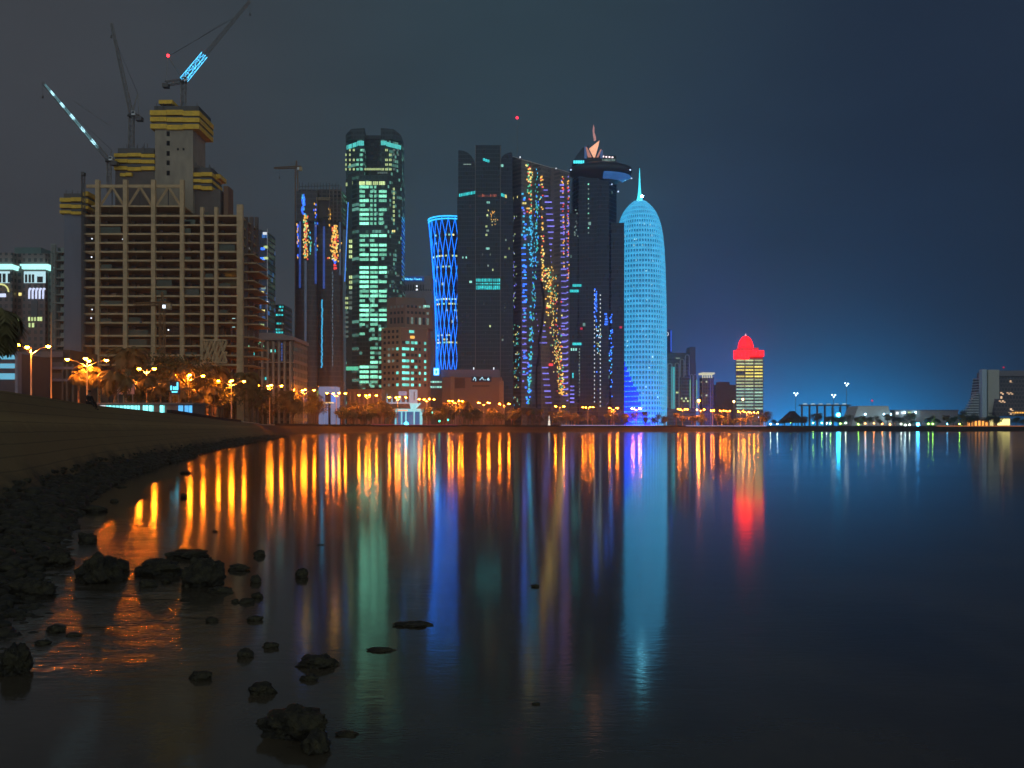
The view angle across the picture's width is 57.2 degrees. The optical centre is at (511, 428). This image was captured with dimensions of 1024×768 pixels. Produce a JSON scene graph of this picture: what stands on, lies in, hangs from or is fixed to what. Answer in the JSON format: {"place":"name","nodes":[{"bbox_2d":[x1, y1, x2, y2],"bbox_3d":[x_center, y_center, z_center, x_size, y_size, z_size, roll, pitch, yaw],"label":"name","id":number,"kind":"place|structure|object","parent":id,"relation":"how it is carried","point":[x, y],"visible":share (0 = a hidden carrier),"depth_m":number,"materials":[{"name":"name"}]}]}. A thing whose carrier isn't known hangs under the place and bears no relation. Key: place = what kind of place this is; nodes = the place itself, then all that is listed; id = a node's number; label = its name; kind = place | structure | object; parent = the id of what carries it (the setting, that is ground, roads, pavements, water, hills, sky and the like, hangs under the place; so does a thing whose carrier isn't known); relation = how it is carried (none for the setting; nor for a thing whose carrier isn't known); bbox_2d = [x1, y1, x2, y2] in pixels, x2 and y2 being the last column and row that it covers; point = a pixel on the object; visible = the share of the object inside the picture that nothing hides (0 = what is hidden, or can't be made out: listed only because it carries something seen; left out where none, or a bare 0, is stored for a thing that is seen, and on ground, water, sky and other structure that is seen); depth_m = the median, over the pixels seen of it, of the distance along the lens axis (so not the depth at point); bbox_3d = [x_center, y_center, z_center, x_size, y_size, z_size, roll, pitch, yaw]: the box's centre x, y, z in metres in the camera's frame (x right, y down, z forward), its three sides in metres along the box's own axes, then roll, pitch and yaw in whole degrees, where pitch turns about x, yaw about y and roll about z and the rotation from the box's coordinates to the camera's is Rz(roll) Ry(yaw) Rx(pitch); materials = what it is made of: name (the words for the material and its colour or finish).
{"place":"outdoors","nodes":[
{"label":"outdoors","id":0,"kind":"place"},
{"bbox_2d":[0,352,50,397],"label":"blue banded building","id":1,"kind":"structure","parent":0,"point":[14,375],"depth_m":335.72,"materials":[{"name":"blue"}]},
{"bbox_2d":[0,253,57,352],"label":"corniced hotel","id":2,"kind":"structure","parent":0,"point":[25,287],"depth_m":515.00,"materials":[{"name":"stone"}]},
{"bbox_2d":[31,300,37,316],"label":"stair window","id":3,"kind":"structure","parent":2,"relation":"in","point":[34,303],"depth_m":514.71,"materials":[{"name":"grey glass"}]},
{"bbox_2d":[15,247,57,254],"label":"teal tower block","id":4,"kind":"structure","parent":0,"point":[29,250],"depth_m":640.00,"materials":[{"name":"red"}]},
{"bbox_2d":[17,350,97,404],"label":"building","id":5,"kind":"structure","parent":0,"point":[63,388],"depth_m":361.00,"materials":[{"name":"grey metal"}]},
{"bbox_2d":[133,292,171,359],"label":"tower crane","id":6,"kind":"object","parent":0,"point":[165,305],"visible":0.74,"depth_m":404.24,"materials":[{"name":"metal"}]},
{"bbox_2d":[248,229,274,334],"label":"slim tower","id":7,"kind":"structure","parent":0,"point":[267,247],"depth_m":640.00,"materials":[{"name":"grey glass"}]},
{"bbox_2d":[275,305,291,335],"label":"teal lit block","id":8,"kind":"structure","parent":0,"point":[283,319],"depth_m":690.00,"materials":[{"name":"grey"}]},
{"bbox_2d":[274,160,301,219],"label":"tower crane","id":9,"kind":"object","parent":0,"point":[299,168],"visible":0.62,"depth_m":699.36,"materials":[{"name":"metal"}]},
{"bbox_2d":[345,128,404,423],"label":"horned tower","id":10,"kind":"structure","parent":0,"point":[375,252],"depth_m":775.06,"materials":[{"name":"green glass"}]},
{"bbox_2d":[345,149,398,387],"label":"window","id":11,"kind":"structure","parent":10,"relation":"in","point":[357,164],"depth_m":774.76,"materials":[{"name":"green"}]},
{"bbox_2d":[457,116,517,424],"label":"dark winged tower","id":12,"kind":"structure","parent":0,"point":[484,269],"depth_m":848.00,"materials":[{"name":"black glass"}]},
{"bbox_2d":[0,431,1023,767],"bbox_3d":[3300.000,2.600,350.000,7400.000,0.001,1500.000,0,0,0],"label":"water","id":13,"kind":"structure","parent":0,"point":[774,599],"depth_m":13.55,"materials":[{"name":"liquid"}]},
{"bbox_2d":[0,642,33,676],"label":"rock","id":14,"kind":"object","parent":13,"relation":"in","point":[16,659],"visible":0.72,"depth_m":9.89,"materials":[{"name":"stone"}]},
{"bbox_2d":[8,578,55,597],"bbox_3d":[-7.496,2.568,14.598,0.726,0.477,0.530,0,0,27],"label":"rock","id":15,"kind":"object","parent":13,"relation":"in","point":[23,586],"visible":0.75,"depth_m":14.47,"materials":[{"name":"stone"}]},
{"bbox_2d":[33,549,75,566],"bbox_3d":[-8.703,2.527,17.844,0.772,0.454,0.541,0,0,0],"label":"rock","id":16,"kind":"object","parent":13,"relation":"in","point":[56,558],"visible":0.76,"depth_m":17.67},
{"bbox_2d":[45,624,66,632],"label":"rock","id":17,"kind":"object","parent":13,"relation":"in","point":[56,628],"visible":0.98,"depth_m":11.98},
{"bbox_2d":[80,505,107,511],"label":"rock","id":18,"kind":"object","parent":13,"relation":"in","point":[91,508],"visible":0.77,"depth_m":29.25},
{"bbox_2d":[73,552,127,583],"bbox_3d":[-7.001,2.500,16.016,0.741,0.849,0.780,0,0,37],"label":"rock","id":19,"kind":"object","parent":13,"relation":"in","point":[97,568],"visible":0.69,"depth_m":15.79,"materials":[{"name":"stone"}]},
{"bbox_2d":[115,558,129,571],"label":"rock","id":20,"kind":"object","parent":13,"relation":"in","point":[123,564],"visible":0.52,"depth_m":17.07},
{"bbox_2d":[134,558,182,576],"bbox_3d":[-6.292,2.521,16.679,0.877,0.431,0.666,0,0,0],"label":"rock","id":21,"kind":"object","parent":13,"relation":"in","point":[157,567],"visible":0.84,"depth_m":16.52,"materials":[{"name":"stone"}]},
{"bbox_2d":[164,548,208,558],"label":"rock","id":22,"kind":"object","parent":13,"relation":"in","point":[184,553],"visible":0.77,"depth_m":18.77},
{"bbox_2d":[188,671,212,680],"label":"rock","id":23,"kind":"object","parent":13,"relation":"on","point":[200,675],"visible":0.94,"depth_m":9.71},
{"bbox_2d":[180,557,225,587],"bbox_3d":[-5.160,2.530,15.644,0.775,0.795,0.789,0,0,0],"label":"rock","id":24,"kind":"object","parent":13,"relation":"in","point":[198,572],"visible":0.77,"depth_m":15.39,"materials":[{"name":"stone"}]},
{"bbox_2d":[206,586,233,592],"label":"rock","id":25,"kind":"object","parent":13,"relation":"on","point":[217,589],"visible":0.91,"depth_m":14.85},
{"bbox_2d":[228,563,250,570],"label":"rock","id":26,"kind":"object","parent":13,"relation":"in","point":[238,567],"visible":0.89,"depth_m":17.15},
{"bbox_2d":[237,647,253,657],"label":"rock","id":27,"kind":"object","parent":13,"relation":"on","point":[244,652],"visible":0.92,"depth_m":10.64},
{"bbox_2d":[248,681,277,695],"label":"rock","id":28,"kind":"object","parent":13,"relation":"in","point":[262,688],"visible":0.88,"depth_m":9.16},
{"bbox_2d":[255,703,327,740],"bbox_3d":[-1.851,2.539,8.005,0.600,0.384,0.472,0,0,16],"label":"rock","id":29,"kind":"object","parent":13,"relation":"in","point":[294,722],"visible":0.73,"depth_m":7.86,"materials":[{"name":"stone"}]},
{"bbox_2d":[301,728,331,755],"bbox_3d":[-1.584,2.546,7.574,0.235,0.234,0.264,0,0,0],"label":"rock","id":30,"kind":"object","parent":13,"relation":"in","point":[316,741],"visible":0.95,"depth_m":7.51,"materials":[{"name":"stone"}]},
{"bbox_2d":[295,653,339,668],"bbox_3d":[-2.131,2.566,10.291,0.480,0.182,0.314,0,0,0],"label":"rock","id":31,"kind":"object","parent":13,"relation":"in","point":[319,661],"visible":0.97,"depth_m":10.20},
{"bbox_2d":[335,730,358,736],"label":"rock","id":32,"kind":"object","parent":13,"relation":"on","point":[345,733],"visible":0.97,"depth_m":7.94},
{"bbox_2d":[366,647,396,651],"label":"rock","id":33,"kind":"object","parent":13,"relation":"in","point":[379,649],"visible":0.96,"depth_m":10.95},
{"bbox_2d":[393,620,433,626],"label":"rock","id":34,"kind":"object","parent":13,"relation":"on","point":[419,623],"visible":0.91,"depth_m":12.35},
{"bbox_2d":[0,390,1023,581],"bbox_3d":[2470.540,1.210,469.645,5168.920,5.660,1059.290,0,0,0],"label":"embankment","id":35,"kind":"structure","parent":0,"point":[40,436],"depth_m":62.88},
{"bbox_2d":[78,533,97,543],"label":"rock","id":36,"kind":"object","parent":35,"relation":"on","point":[85,538],"visible":0.72,"depth_m":21.23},
{"bbox_2d":[0,433,288,656],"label":"riprap","id":37,"kind":"object","parent":35,"relation":"on","point":[73,494],"visible":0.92,"depth_m":26.08,"materials":[{"name":"stone"}]},
{"bbox_2d":[0,0,1023,425],"label":"sky","id":38,"kind":"structure","parent":0,"point":[835,186],"materials":[{"name":"blue"}]},
{"bbox_2d":[512,156,569,424],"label":"silver tower","id":39,"kind":"structure","parent":0,"point":[541,284],"depth_m":867.34,"materials":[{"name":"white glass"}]},
{"bbox_2d":[619,168,666,425],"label":"bullet tower","id":40,"kind":"structure","parent":0,"point":[645,347],"depth_m":912.17,"materials":[{"name":"blue"}]},
{"bbox_2d":[667,330,671,352],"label":"neon tower","id":41,"kind":"structure","parent":0,"point":[669,341],"depth_m":1050.00,"materials":[{"name":"blue"}]},
{"bbox_2d":[667,347,696,425],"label":"building","id":42,"kind":"structure","parent":0,"point":[681,383],"depth_m":950.00,"materials":[{"name":"glass"}]},
{"bbox_2d":[699,372,714,425],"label":"white crowned tower","id":43,"kind":"structure","parent":0,"point":[706,393],"depth_m":960.00,"materials":[{"name":"stone"}]},
{"bbox_2d":[714,382,735,425],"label":"plain grey block","id":44,"kind":"structure","parent":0,"point":[724,395],"depth_m":1000.00,"materials":[{"name":"concrete"}]},
{"bbox_2d":[733,334,763,425],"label":"red domed tower","id":45,"kind":"structure","parent":0,"point":[747,356],"depth_m":960.00,"materials":[{"name":"stone"}]},
{"bbox_2d":[839,400,892,425],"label":"white sloped hall","id":46,"kind":"structure","parent":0,"point":[866,411],"depth_m":1055.89,"materials":[{"name":"metal"}]},
{"bbox_2d":[889,410,958,425],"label":"long white shed","id":47,"kind":"structure","parent":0,"point":[921,415],"depth_m":1060.00,"materials":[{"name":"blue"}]},
{"bbox_2d":[955,417,992,425],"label":"arcaded pavilion","id":48,"kind":"structure","parent":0,"point":[981,422],"depth_m":961.75,"materials":[{"name":"yellow"}]},
{"bbox_2d":[961,367,1023,416],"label":"stepped pyramid hotel","id":49,"kind":"structure","parent":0,"point":[998,393],"depth_m":1016.00,"materials":[{"name":"concrete"}]},
{"bbox_3d":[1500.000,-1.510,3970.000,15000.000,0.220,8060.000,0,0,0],"label":"ground","id":50,"kind":"structure","parent":0,"visible":0},
{"bbox_2d":[0,308,29,359],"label":"palm tree","id":51,"kind":"object","parent":50,"relation":"on","point":[9,333],"visible":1,"depth_m":57.70,"materials":[{"name":"green plant"}]},
{"bbox_2d":[18,344,50,394],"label":"street lamp","id":52,"kind":"object","parent":50,"relation":"on","point":[47,346],"visible":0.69,"depth_m":175.47,"materials":[{"name":"metal"}]},
{"bbox_2d":[51,244,63,349],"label":"balcony block","id":53,"kind":"structure","parent":50,"relation":"on","point":[59,286],"depth_m":500.30,"materials":[{"name":"grey concrete"}]},
{"bbox_2d":[67,370,85,402],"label":"palm tree","id":54,"kind":"object","parent":50,"relation":"on","point":[75,379],"visible":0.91,"depth_m":211.00,"materials":[{"name":"green plant"}]},
{"bbox_2d":[65,356,108,400],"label":"street lamp","id":55,"kind":"object","parent":50,"relation":"on","point":[86,359],"visible":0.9,"depth_m":210.37,"materials":[{"name":"metal"}]},
{"bbox_2d":[73,365,102,389],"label":"palm tree","id":56,"kind":"object","parent":50,"relation":"on","point":[93,372],"visible":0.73,"depth_m":212.79,"materials":[{"name":"green plant"}]},
{"bbox_2d":[96,369,135,402],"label":"palm tree","id":57,"kind":"object","parent":50,"relation":"on","point":[120,381],"visible":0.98,"depth_m":206.89,"materials":[{"name":"green plant"}]},
{"bbox_2d":[105,346,151,402],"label":"palm tree","id":58,"kind":"object","parent":50,"relation":"on","point":[125,357],"visible":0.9,"depth_m":265.03,"materials":[{"name":"green plant"}]},
{"bbox_2d":[126,381,149,402],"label":"palm tree","id":59,"kind":"object","parent":50,"relation":"on","point":[138,395],"visible":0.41,"depth_m":238.78,"materials":[{"name":"green plant"}]},
{"bbox_2d":[138,374,157,402],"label":"palm tree","id":60,"kind":"object","parent":50,"relation":"on","point":[146,382],"visible":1,"depth_m":215.32,"materials":[{"name":"green plant"}]},
{"bbox_2d":[128,357,170,402],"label":"round tree","id":61,"kind":"object","parent":50,"relation":"on","point":[158,377],"visible":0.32,"depth_m":265.01,"materials":[{"name":"green plant"}]},
{"bbox_2d":[97,403,207,414],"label":"glass pavilion","id":62,"kind":"structure","parent":50,"relation":"on","point":[197,408],"depth_m":205.00,"materials":[{"name":"teal"}]},
{"bbox_2d":[142,387,168,402],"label":"palm tree","id":63,"kind":"object","parent":50,"relation":"on","point":[151,399],"visible":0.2,"depth_m":238.91,"materials":[{"name":"brown plant"}]},
{"bbox_2d":[126,346,191,402],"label":"round tree","id":64,"kind":"object","parent":50,"relation":"on","point":[164,361],"visible":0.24,"depth_m":284.16,"materials":[{"name":"green plant"}]},
{"bbox_2d":[150,383,168,402],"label":"palm tree","id":65,"kind":"object","parent":50,"relation":"on","point":[157,390],"visible":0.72,"depth_m":234.89,"materials":[{"name":"brown plant"}]},
{"bbox_2d":[60,100,269,422],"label":"unfinished tower","id":66,"kind":"structure","parent":50,"relation":"on","point":[174,229],"depth_m":435.61,"materials":[{"name":"concrete"}]},
{"bbox_2d":[41,82,118,192],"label":"tower crane","id":67,"kind":"object","parent":66,"relation":"on","point":[110,161],"visible":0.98,"depth_m":437.35,"materials":[{"name":"grey metal"}]},
{"bbox_2d":[110,23,143,147],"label":"tower crane","id":68,"kind":"object","parent":66,"relation":"on","point":[132,114],"visible":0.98,"depth_m":446.46,"materials":[{"name":"grey metal"}]},
{"bbox_2d":[162,0,250,105],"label":"tower crane","id":69,"kind":"object","parent":66,"relation":"on","point":[181,80],"visible":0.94,"depth_m":449.54,"materials":[{"name":"grey metal"}]},
{"bbox_2d":[170,381,179,402],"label":"score sign","id":70,"kind":"object","parent":50,"relation":"on","point":[174,387],"visible":0.84,"depth_m":215.00,"materials":[{"name":"teal"}]},
{"bbox_2d":[156,365,194,402],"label":"palm tree","id":71,"kind":"object","parent":50,"relation":"on","point":[178,374],"visible":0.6,"depth_m":271.86,"materials":[{"name":"green plant"}]},
{"bbox_2d":[155,358,200,387],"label":"round tree","id":72,"kind":"object","parent":50,"relation":"on","point":[182,367],"visible":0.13,"depth_m":279.39,"materials":[{"name":"green plant"}]},
{"bbox_2d":[168,387,193,402],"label":"palm tree","id":73,"kind":"object","parent":50,"relation":"on","point":[183,396],"visible":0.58,"depth_m":259.84,"materials":[{"name":"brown plant"}]},
{"bbox_2d":[172,350,217,402],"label":"round tree","id":74,"kind":"object","parent":50,"relation":"on","point":[204,371],"visible":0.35,"depth_m":292.49,"materials":[{"name":"green plant"}]},
{"bbox_2d":[188,389,205,402],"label":"palm tree","id":75,"kind":"object","parent":50,"relation":"on","point":[195,395],"visible":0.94,"depth_m":268.73,"materials":[{"name":"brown plant"}]},
{"bbox_2d":[167,410,240,421],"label":"bank wall","id":76,"kind":"structure","parent":50,"relation":"on","point":[195,414],"depth_m":139.63,"materials":[{"name":"concrete"}]},
{"bbox_2d":[197,386,222,414],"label":"palm tree","id":77,"kind":"object","parent":50,"relation":"on","point":[212,395],"visible":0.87,"depth_m":284.08,"materials":[{"name":"brown plant"}]},
{"bbox_2d":[201,364,230,416],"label":"palm tree","id":78,"kind":"object","parent":50,"relation":"on","point":[222,373],"visible":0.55,"depth_m":315.84,"materials":[{"name":"green plant"}]},
{"bbox_2d":[199,372,235,415],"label":"round tree","id":79,"kind":"object","parent":50,"relation":"on","point":[214,383],"visible":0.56,"depth_m":305.11,"materials":[{"name":"green plant"}]},
{"bbox_2d":[225,381,243,418],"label":"palm tree","id":80,"kind":"object","parent":50,"relation":"on","point":[238,389],"visible":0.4,"depth_m":399.94,"materials":[{"name":"green plant"}]},
{"bbox_2d":[238,386,258,417],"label":"palm tree","id":81,"kind":"object","parent":50,"relation":"on","point":[252,394],"visible":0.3,"depth_m":419.20,"materials":[{"name":"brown plant"}]},
{"bbox_2d":[236,382,270,421],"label":"round tree","id":82,"kind":"object","parent":50,"relation":"on","point":[254,400],"visible":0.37,"depth_m":432.62,"materials":[{"name":"brown plant"}]},
{"bbox_2d":[248,391,266,422],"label":"palm tree","id":83,"kind":"object","parent":50,"relation":"on","point":[257,403],"visible":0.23,"depth_m":450.88,"materials":[{"name":"green plant"}]},
{"bbox_2d":[264,393,284,423],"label":"round tree","id":84,"kind":"object","parent":50,"relation":"on","point":[272,407],"visible":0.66,"depth_m":523.71,"materials":[{"name":"green plant"}]},
{"bbox_2d":[248,333,308,423],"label":"office","id":85,"kind":"structure","parent":50,"relation":"on","point":[285,365],"depth_m":562.00,"materials":[{"name":"beige"}]},
{"bbox_2d":[276,390,295,423],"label":"palm tree","id":86,"kind":"object","parent":50,"relation":"on","point":[286,394],"visible":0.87,"depth_m":543.43,"materials":[{"name":"green plant"}]},
{"bbox_2d":[282,399,299,423],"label":"palm tree","id":87,"kind":"object","parent":50,"relation":"on","point":[292,406],"visible":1,"depth_m":528.15,"materials":[{"name":"green plant"}]},
{"bbox_2d":[304,399,325,422],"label":"round tree","id":88,"kind":"object","parent":50,"relation":"on","point":[313,408],"visible":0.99,"depth_m":583.17,"materials":[{"name":"green plant"}]},
{"bbox_2d":[304,391,328,422],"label":"round tree","id":89,"kind":"object","parent":50,"relation":"on","point":[314,397],"visible":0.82,"depth_m":586.51,"materials":[{"name":"green plant"}]},
{"bbox_2d":[295,182,348,423],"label":"curved glass tower","id":90,"kind":"structure","parent":50,"relation":"on","point":[320,224],"depth_m":666.29,"materials":[{"name":"glass"}]},
{"bbox_2d":[307,387,339,424],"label":"lilac portal","id":91,"kind":"object","parent":50,"relation":"on","point":[329,398],"visible":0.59,"depth_m":643.00,"materials":[{"name":"purple"}]},
{"bbox_2d":[334,407,350,424],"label":"round tree","id":92,"kind":"object","parent":50,"relation":"on","point":[343,412],"visible":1,"depth_m":601.04,"materials":[{"name":"brown plant"}]},
{"bbox_2d":[347,389,384,423],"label":"brown low block","id":93,"kind":"structure","parent":50,"relation":"on","point":[354,393],"depth_m":690.00,"materials":[{"name":"concrete"}]},
{"bbox_2d":[370,400,393,423],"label":"round tree","id":94,"kind":"object","parent":50,"relation":"on","point":[383,407],"visible":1,"depth_m":634.90,"materials":[{"name":"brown plant"}]},
{"bbox_2d":[386,390,423,424],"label":"cyan kiosk","id":95,"kind":"object","parent":50,"relation":"on","point":[412,415],"visible":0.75,"depth_m":689.00,"materials":[{"name":"teal"}]},
{"bbox_2d":[381,297,432,424],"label":"beige stepped block","id":96,"kind":"structure","parent":50,"relation":"on","point":[406,349],"depth_m":731.46,"materials":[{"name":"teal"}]},
{"bbox_2d":[405,276,433,338],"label":"sign block","id":97,"kind":"structure","parent":50,"relation":"on","point":[419,286],"depth_m":830.00,"materials":[{"name":"grey"}]},
{"bbox_2d":[421,406,436,423],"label":"round tree","id":98,"kind":"object","parent":50,"relation":"on","point":[428,410],"visible":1,"depth_m":677.16,"materials":[{"name":"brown plant"}]},
{"bbox_2d":[431,339,435,373],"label":"grey block","id":99,"kind":"structure","parent":50,"relation":"on","point":[433,353],"depth_m":790.00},
{"bbox_2d":[428,215,456,373],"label":"lattice tower","id":100,"kind":"structure","parent":50,"relation":"on","point":[443,235],"depth_m":901.89,"materials":[{"name":"blue glass"}]},
{"bbox_2d":[431,367,503,424],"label":"brown podium","id":101,"kind":"object","parent":50,"relation":"on","point":[473,387],"visible":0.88,"depth_m":780.00,"materials":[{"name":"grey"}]},
{"bbox_2d":[569,124,631,424],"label":"saucer tower","id":102,"kind":"structure","parent":50,"relation":"on","point":[596,306],"depth_m":882.81,"materials":[{"name":"black glass"}]},
{"bbox_2d":[579,290,612,406],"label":"window","id":103,"kind":"structure","parent":102,"relation":"in","point":[594,290],"depth_m":879.84,"materials":[{"name":"blue"}]},
{"bbox_2d":[777,411,805,425],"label":"tented pavilion","id":104,"kind":"structure","parent":50,"relation":"on","point":[792,414],"depth_m":904.81,"materials":[{"name":"metal"}]},
{"bbox_2d":[799,403,850,425],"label":"viaduct","id":105,"kind":"object","parent":50,"relation":"on","point":[817,405],"visible":0.72,"depth_m":1352.00,"materials":[{"name":"grey"}]},
{"bbox_3d":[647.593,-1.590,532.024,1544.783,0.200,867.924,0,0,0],"label":"promenade","id":106,"kind":"structure","parent":0,"visible":0},
{"bbox_2d":[233,372,260,421],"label":"palm tree","id":107,"kind":"object","parent":106,"relation":"on","point":[250,377],"visible":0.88,"depth_m":410.28,"materials":[{"name":"green plant"}]},
{"bbox_2d":[276,423,1023,426],"bbox_3d":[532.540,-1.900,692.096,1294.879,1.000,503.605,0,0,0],"label":"quay parapet","id":108,"kind":"structure","parent":106,"relation":"on","point":[616,426],"depth_m":759.02,"materials":[{"name":"stone"}]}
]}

